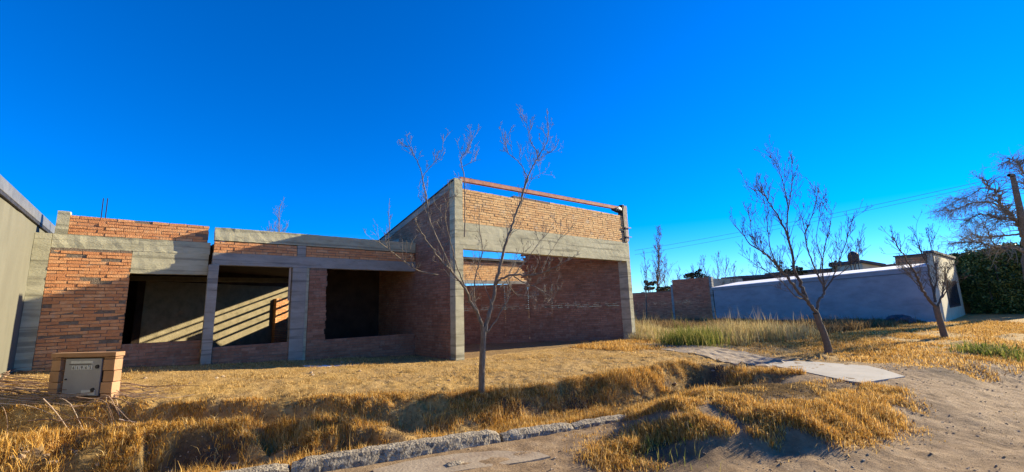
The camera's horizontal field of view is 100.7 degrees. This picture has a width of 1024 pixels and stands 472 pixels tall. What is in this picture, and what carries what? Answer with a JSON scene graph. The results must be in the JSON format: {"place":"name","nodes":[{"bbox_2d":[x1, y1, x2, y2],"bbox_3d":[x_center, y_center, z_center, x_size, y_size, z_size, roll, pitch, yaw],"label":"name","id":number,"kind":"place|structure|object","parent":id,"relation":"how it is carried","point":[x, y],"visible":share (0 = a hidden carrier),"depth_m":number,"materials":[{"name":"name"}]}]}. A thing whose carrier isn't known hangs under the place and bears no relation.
{"place":"outdoors","nodes":[
{"label":"outdoors","id":0,"kind":"place"},
{"bbox_2d":[0,306,1023,471],"bbox_3d":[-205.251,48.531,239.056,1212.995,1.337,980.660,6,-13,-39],"label":"ground","id":1,"kind":"structure","parent":0,"point":[471,351],"depth_m":6.49,"materials":[{"name":"plant"}]},
{"bbox_2d":[0,175,54,378],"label":"boundary wall","id":2,"kind":"structure","parent":1,"relation":"on","point":[23,219],"depth_m":6.83,"materials":[{"name":"paint"}]},
{"bbox_2d":[47,351,124,399],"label":"meter pillar","id":3,"kind":"structure","parent":1,"relation":"on","point":[97,374],"depth_m":6.04,"materials":[{"name":"brown brick"}]},
{"bbox_2d":[61,358,103,395],"bbox_3d":[-6.119,2.010,6.040,0.594,0.512,0.039,-3,-10,7],"label":"cabinet door","id":4,"kind":"structure","parent":3,"relation":"in","point":[83,376],"depth_m":6.04,"materials":[{"name":"grey paint"}]},
{"bbox_2d":[0,366,199,450],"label":"brush pile","id":5,"kind":"object","parent":1,"relation":"on","point":[11,388],"visible":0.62,"depth_m":5.92,"materials":[{"name":"brown plant"}]},
{"bbox_2d":[270,198,288,231],"bbox_3d":[-20.735,2.484,38.195,3.782,12.078,3.611,-10,-12,38],"label":"bare tree","id":6,"kind":"object","parent":1,"relation":"on","point":[279,213],"visible":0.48,"depth_m":37.93,"materials":[{"name":"grey plant"}]},
{"bbox_2d":[13,177,635,370],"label":"brick house","id":7,"kind":"structure","parent":1,"relation":"on","point":[143,293],"depth_m":11.59,"materials":[{"name":"brick"}]},
{"bbox_2d":[303,365,345,366],"bbox_3d":[-3.907,2.776,9.061,1.048,0.089,0.221,1,-10,-14],"label":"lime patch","id":8,"kind":"object","parent":1,"relation":"on","point":[323,365],"visible":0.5,"depth_m":9.03,"materials":[{"name":"white"}]},
{"bbox_2d":[2,364,734,471],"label":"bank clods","id":9,"kind":"object","parent":1,"relation":"on","point":[20,456],"visible":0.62,"depth_m":4.65,"materials":[{"name":"brown soil"}]},
{"bbox_2d":[380,198,392,231],"bbox_3d":[-10.977,2.424,37.903,1.499,11.491,2.138,-7,-11,26],"label":"bare tree","id":10,"kind":"object","parent":1,"relation":"on","point":[389,218],"visible":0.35,"depth_m":37.93,"materials":[{"name":"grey plant"}]},
{"bbox_2d":[17,345,764,400],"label":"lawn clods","id":11,"kind":"object","parent":1,"relation":"on","point":[311,372],"visible":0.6,"depth_m":8.06,"materials":[{"name":"brown soil"}]},
{"bbox_2d":[0,356,806,471],"bbox_3d":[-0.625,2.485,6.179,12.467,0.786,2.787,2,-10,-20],"label":"ditch grass","id":12,"kind":"structure","parent":1,"relation":"on","point":[522,421],"depth_m":5.37,"materials":[{"name":"plant"}]},
{"bbox_2d":[363,106,580,393],"bbox_3d":[-0.503,0.211,6.306,2.929,4.882,1.724,-1,-10,-6],"label":"bare tree","id":13,"kind":"object","parent":1,"relation":"on","point":[482,356],"visible":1,"depth_m":6.49,"materials":[{"name":"brown plant"}]},
{"bbox_2d":[640,249,655,319],"bbox_3d":[9.439,3.582,30.037,1.173,5.266,1.440,-10,-13,40],"label":"bare tree","id":14,"kind":"object","parent":1,"relation":"on","point":[645,290],"visible":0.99,"depth_m":29.94,"materials":[{"name":"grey plant"}]},
{"bbox_2d":[641,280,670,292],"bbox_3d":[10.820,4.862,31.566,1.223,3.377,2.926,6,-13,-39],"label":"shrub","id":15,"kind":"object","parent":1,"relation":"on","point":[666,288],"visible":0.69,"depth_m":31.61,"materials":[{"name":"green plant"}]},
{"bbox_2d":[645,225,667,286],"bbox_3d":[11.797,3.011,34.165,1.484,7.645,2.170,-1,-10,-7],"label":"bare tree","id":16,"kind":"object","parent":1,"relation":"on","point":[658,272],"visible":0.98,"depth_m":33.98,"materials":[{"name":"grey plant"}]},
{"bbox_2d":[646,256,672,290],"bbox_3d":[12.940,4.326,36.101,2.648,5.626,2.861,-4,-10,15],"label":"bare tree","id":17,"kind":"object","parent":1,"relation":"on","point":[662,272],"visible":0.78,"depth_m":36.08,"materials":[{"name":"grey plant"}]},
{"bbox_2d":[633,277,715,319],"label":"brick wall","id":18,"kind":"structure","parent":1,"relation":"on","point":[689,298],"depth_m":29.44,"materials":[{"name":"red brick"}]},
{"bbox_2d":[529,310,819,345],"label":"tall grass","id":19,"kind":"structure","parent":1,"relation":"on","point":[758,332],"depth_m":13.22,"materials":[{"name":"plant"}]},
{"bbox_2d":[642,315,748,348],"bbox_3d":[5.317,2.668,12.405,2.868,1.085,2.617,6,-13,-39],"label":"green grass clump","id":20,"kind":"object","parent":1,"relation":"on","point":[700,337],"visible":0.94,"depth_m":12.15,"materials":[{"name":"green plant"}]},
{"bbox_2d":[683,269,713,282],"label":"evergreen tree","id":21,"kind":"object","parent":1,"relation":"on","point":[695,274],"visible":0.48,"depth_m":35.59,"materials":[{"name":"green plant"}]},
{"bbox_2d":[687,255,710,277],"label":"bare tree","id":22,"kind":"object","parent":1,"relation":"on","point":[702,265],"visible":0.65,"depth_m":42.03,"materials":[{"name":"grey plant"}]},
{"bbox_2d":[703,252,723,279],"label":"bare tree","id":23,"kind":"object","parent":1,"relation":"on","point":[718,268],"visible":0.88,"depth_m":42.05,"materials":[{"name":"grey plant"}]},
{"bbox_2d":[709,258,733,284],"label":"bare tree","id":24,"kind":"object","parent":1,"relation":"on","point":[725,272],"visible":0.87,"depth_m":41.93,"materials":[{"name":"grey plant"}]},
{"bbox_2d":[660,345,789,366],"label":"footpath","id":25,"kind":"structure","parent":1,"relation":"on","point":[729,355],"depth_m":10.31,"materials":[{"name":"grey concrete"}]},
{"bbox_2d":[709,279,742,304],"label":"house","id":26,"kind":"structure","parent":1,"relation":"on","point":[718,283],"depth_m":41.95,"materials":[{"name":"grey concrete"}]},
{"bbox_2d":[728,263,743,282],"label":"bare tree","id":27,"kind":"object","parent":1,"relation":"on","point":[734,277],"visible":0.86,"depth_m":41.96,"materials":[{"name":"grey plant"}]},
{"bbox_2d":[723,274,776,281],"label":"house","id":28,"kind":"structure","parent":1,"relation":"on","point":[754,277],"depth_m":43.95,"materials":[{"name":"grey concrete"}]},
{"bbox_2d":[490,338,1023,471],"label":"road straw","id":29,"kind":"object","parent":1,"relation":"on","point":[836,384],"visible":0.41,"depth_m":5.50,"materials":[{"name":"yellow plant"}]},
{"bbox_2d":[749,259,764,274],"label":"bare tree","id":30,"kind":"object","parent":1,"relation":"on","point":[757,263],"visible":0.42,"depth_m":45.09,"materials":[{"name":"grey plant"}]},
{"bbox_2d":[759,249,773,277],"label":"bare tree","id":31,"kind":"object","parent":1,"relation":"on","point":[767,265],"visible":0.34,"depth_m":45.09,"materials":[{"name":"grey plant"}]},
{"bbox_2d":[635,314,925,333],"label":"brown weeds","id":32,"kind":"object","parent":1,"relation":"on","point":[841,324],"visible":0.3,"depth_m":18.60,"materials":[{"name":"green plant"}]},
{"bbox_2d":[777,263,802,277],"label":"dark tree","id":33,"kind":"object","parent":1,"relation":"on","point":[790,273],"visible":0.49,"depth_m":42.72,"materials":[{"name":"green plant"}]},
{"bbox_2d":[764,268,831,277],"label":"house","id":34,"kind":"structure","parent":1,"relation":"on","point":[810,272],"depth_m":43.98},
{"bbox_2d":[792,266,807,275],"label":"dark tree","id":35,"kind":"object","parent":1,"relation":"on","point":[805,272],"visible":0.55,"depth_m":42.88,"materials":[{"name":"green plant"}]},
{"bbox_2d":[729,136,871,353],"bbox_3d":[6.661,0.250,9.915,4.200,5.424,1.493,1,-10,-14],"label":"bare tree","id":36,"kind":"object","parent":1,"relation":"on","point":[823,333],"visible":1,"depth_m":10.17,"materials":[{"name":"brown plant"}]},
{"bbox_2d":[689,380,916,416],"bbox_3d":[3.984,2.292,5.979,3.222,0.475,2.280,6,-13,-39],"label":"brown stubble","id":37,"kind":"object","parent":1,"relation":"on","point":[773,387],"visible":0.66,"depth_m":5.85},
{"bbox_2d":[768,361,904,383],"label":"driveway slab","id":38,"kind":"structure","parent":1,"relation":"on","point":[859,373],"depth_m":7.75,"materials":[{"name":"concrete"}]},
{"bbox_2d":[711,250,965,321],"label":"boundary wall","id":39,"kind":"structure","parent":1,"relation":"on","point":[883,292],"depth_m":22.55,"materials":[{"name":"white paint"}]},
{"bbox_2d":[945,280,960,307],"bbox_3d":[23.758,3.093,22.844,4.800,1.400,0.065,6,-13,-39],"label":"window","id":40,"kind":"structure","parent":39,"relation":"in","point":[953,295],"depth_m":22.66,"materials":[{"name":"glass"}]},
{"bbox_2d":[828,260,885,271],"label":"house","id":41,"kind":"structure","parent":1,"relation":"on","point":[864,264],"depth_m":40.06,"materials":[{"name":"grey concrete"}]},
{"bbox_2d":[847,251,859,269],"bbox_3d":[30.575,2.404,37.908,0.840,2.100,0.840,6,-13,-39],"label":"water tank","id":42,"kind":"object","parent":41,"relation":"on","point":[853,253],"visible":0.65,"depth_m":37.72,"materials":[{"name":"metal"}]},
{"bbox_2d":[885,314,915,323],"bbox_3d":[17.620,3.874,19.251,1.054,0.624,1.063,-5,-10,16],"label":"rubble heap","id":43,"kind":"object","parent":1,"relation":"on","point":[905,318],"visible":0.55,"depth_m":19.03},
{"bbox_2d":[878,211,968,336],"bbox_3d":[12.603,1.277,13.225,4.108,4.305,1.807,1,-10,-14],"label":"bare tree","id":44,"kind":"object","parent":1,"relation":"on","point":[940,321],"visible":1,"depth_m":13.30,"materials":[{"name":"brown plant"}]},
{"bbox_2d":[924,146,1023,279],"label":"weeping tree","id":45,"kind":"object","parent":1,"relation":"on","point":[1008,215],"visible":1,"depth_m":21.66,"materials":[{"name":"brown plant"}]},
{"bbox_2d":[948,241,1023,313],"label":"hedge","id":46,"kind":"object","parent":1,"relation":"on","point":[984,289],"visible":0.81,"depth_m":25.87,"materials":[{"name":"green plant"}]},
{"bbox_2d":[0,0,1023,309],"label":"sky","id":47,"kind":"structure","parent":0,"point":[211,113],"materials":[{"name":"blue"}]},
{"bbox_2d":[364,359,703,419],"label":"bank grass","id":48,"kind":"structure","parent":0,"point":[391,398],"depth_m":6.86,"materials":[{"name":"plant"}]},
{"bbox_2d":[326,349,1023,471],"bbox_3d":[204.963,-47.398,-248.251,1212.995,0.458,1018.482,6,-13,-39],"label":"dirt road","id":49,"kind":"structure","parent":0,"point":[959,401],"depth_m":4.58,"materials":[{"name":"beige soil"}]},
{"bbox_2d":[221,414,624,471],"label":"kerb","id":50,"kind":"structure","parent":49,"relation":"on","point":[364,456],"depth_m":4.72,"materials":[{"name":"concrete"}]},
{"bbox_2d":[373,451,549,471],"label":"gutter apron","id":51,"kind":"object","parent":49,"relation":"on","point":[434,464],"visible":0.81,"depth_m":4.44,"materials":[{"name":"beige concrete"}]},
{"bbox_2d":[445,460,463,466],"bbox_3d":[-0.589,2.346,4.363,0.221,0.055,0.133,6,-13,-39],"label":"flat stone","id":52,"kind":"object","parent":51,"relation":"on","point":[453,463],"visible":0.77,"depth_m":4.33,"materials":[{"name":"stone"}]},
{"bbox_2d":[615,402,726,471],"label":"green tuft grass","id":53,"kind":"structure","parent":49,"relation":"on","point":[669,444],"depth_m":4.45,"materials":[{"name":"plant"}]},
{"bbox_2d":[425,353,1023,471],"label":"road pebbles","id":54,"kind":"object","parent":49,"relation":"on","point":[777,461],"visible":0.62,"depth_m":4.79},
{"bbox_2d":[555,377,945,471],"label":"mound grass","id":55,"kind":"structure","parent":49,"relation":"on","point":[833,411],"depth_m":4.87,"materials":[{"name":"plant"}]},
{"bbox_2d":[938,337,1023,361],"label":"green weeds","id":56,"kind":"object","parent":49,"relation":"on","point":[988,351],"visible":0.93,"depth_m":9.88,"materials":[{"name":"green plant"}]},
{"bbox_2d":[571,319,1023,381],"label":"field grass","id":57,"kind":"structure","parent":0,"point":[884,346],"depth_m":11.74,"materials":[{"name":"plant"}]},
{"bbox_2d":[640,176,1004,249],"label":"power line","id":58,"kind":"object","parent":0,"point":[833,213],"visible":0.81,"depth_m":42.75,"materials":[{"name":"metal"}]},
{"bbox_2d":[635,176,1021,254],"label":"power line","id":59,"kind":"object","parent":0,"point":[828,218],"visible":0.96,"depth_m":42.37,"materials":[{"name":"metal"}]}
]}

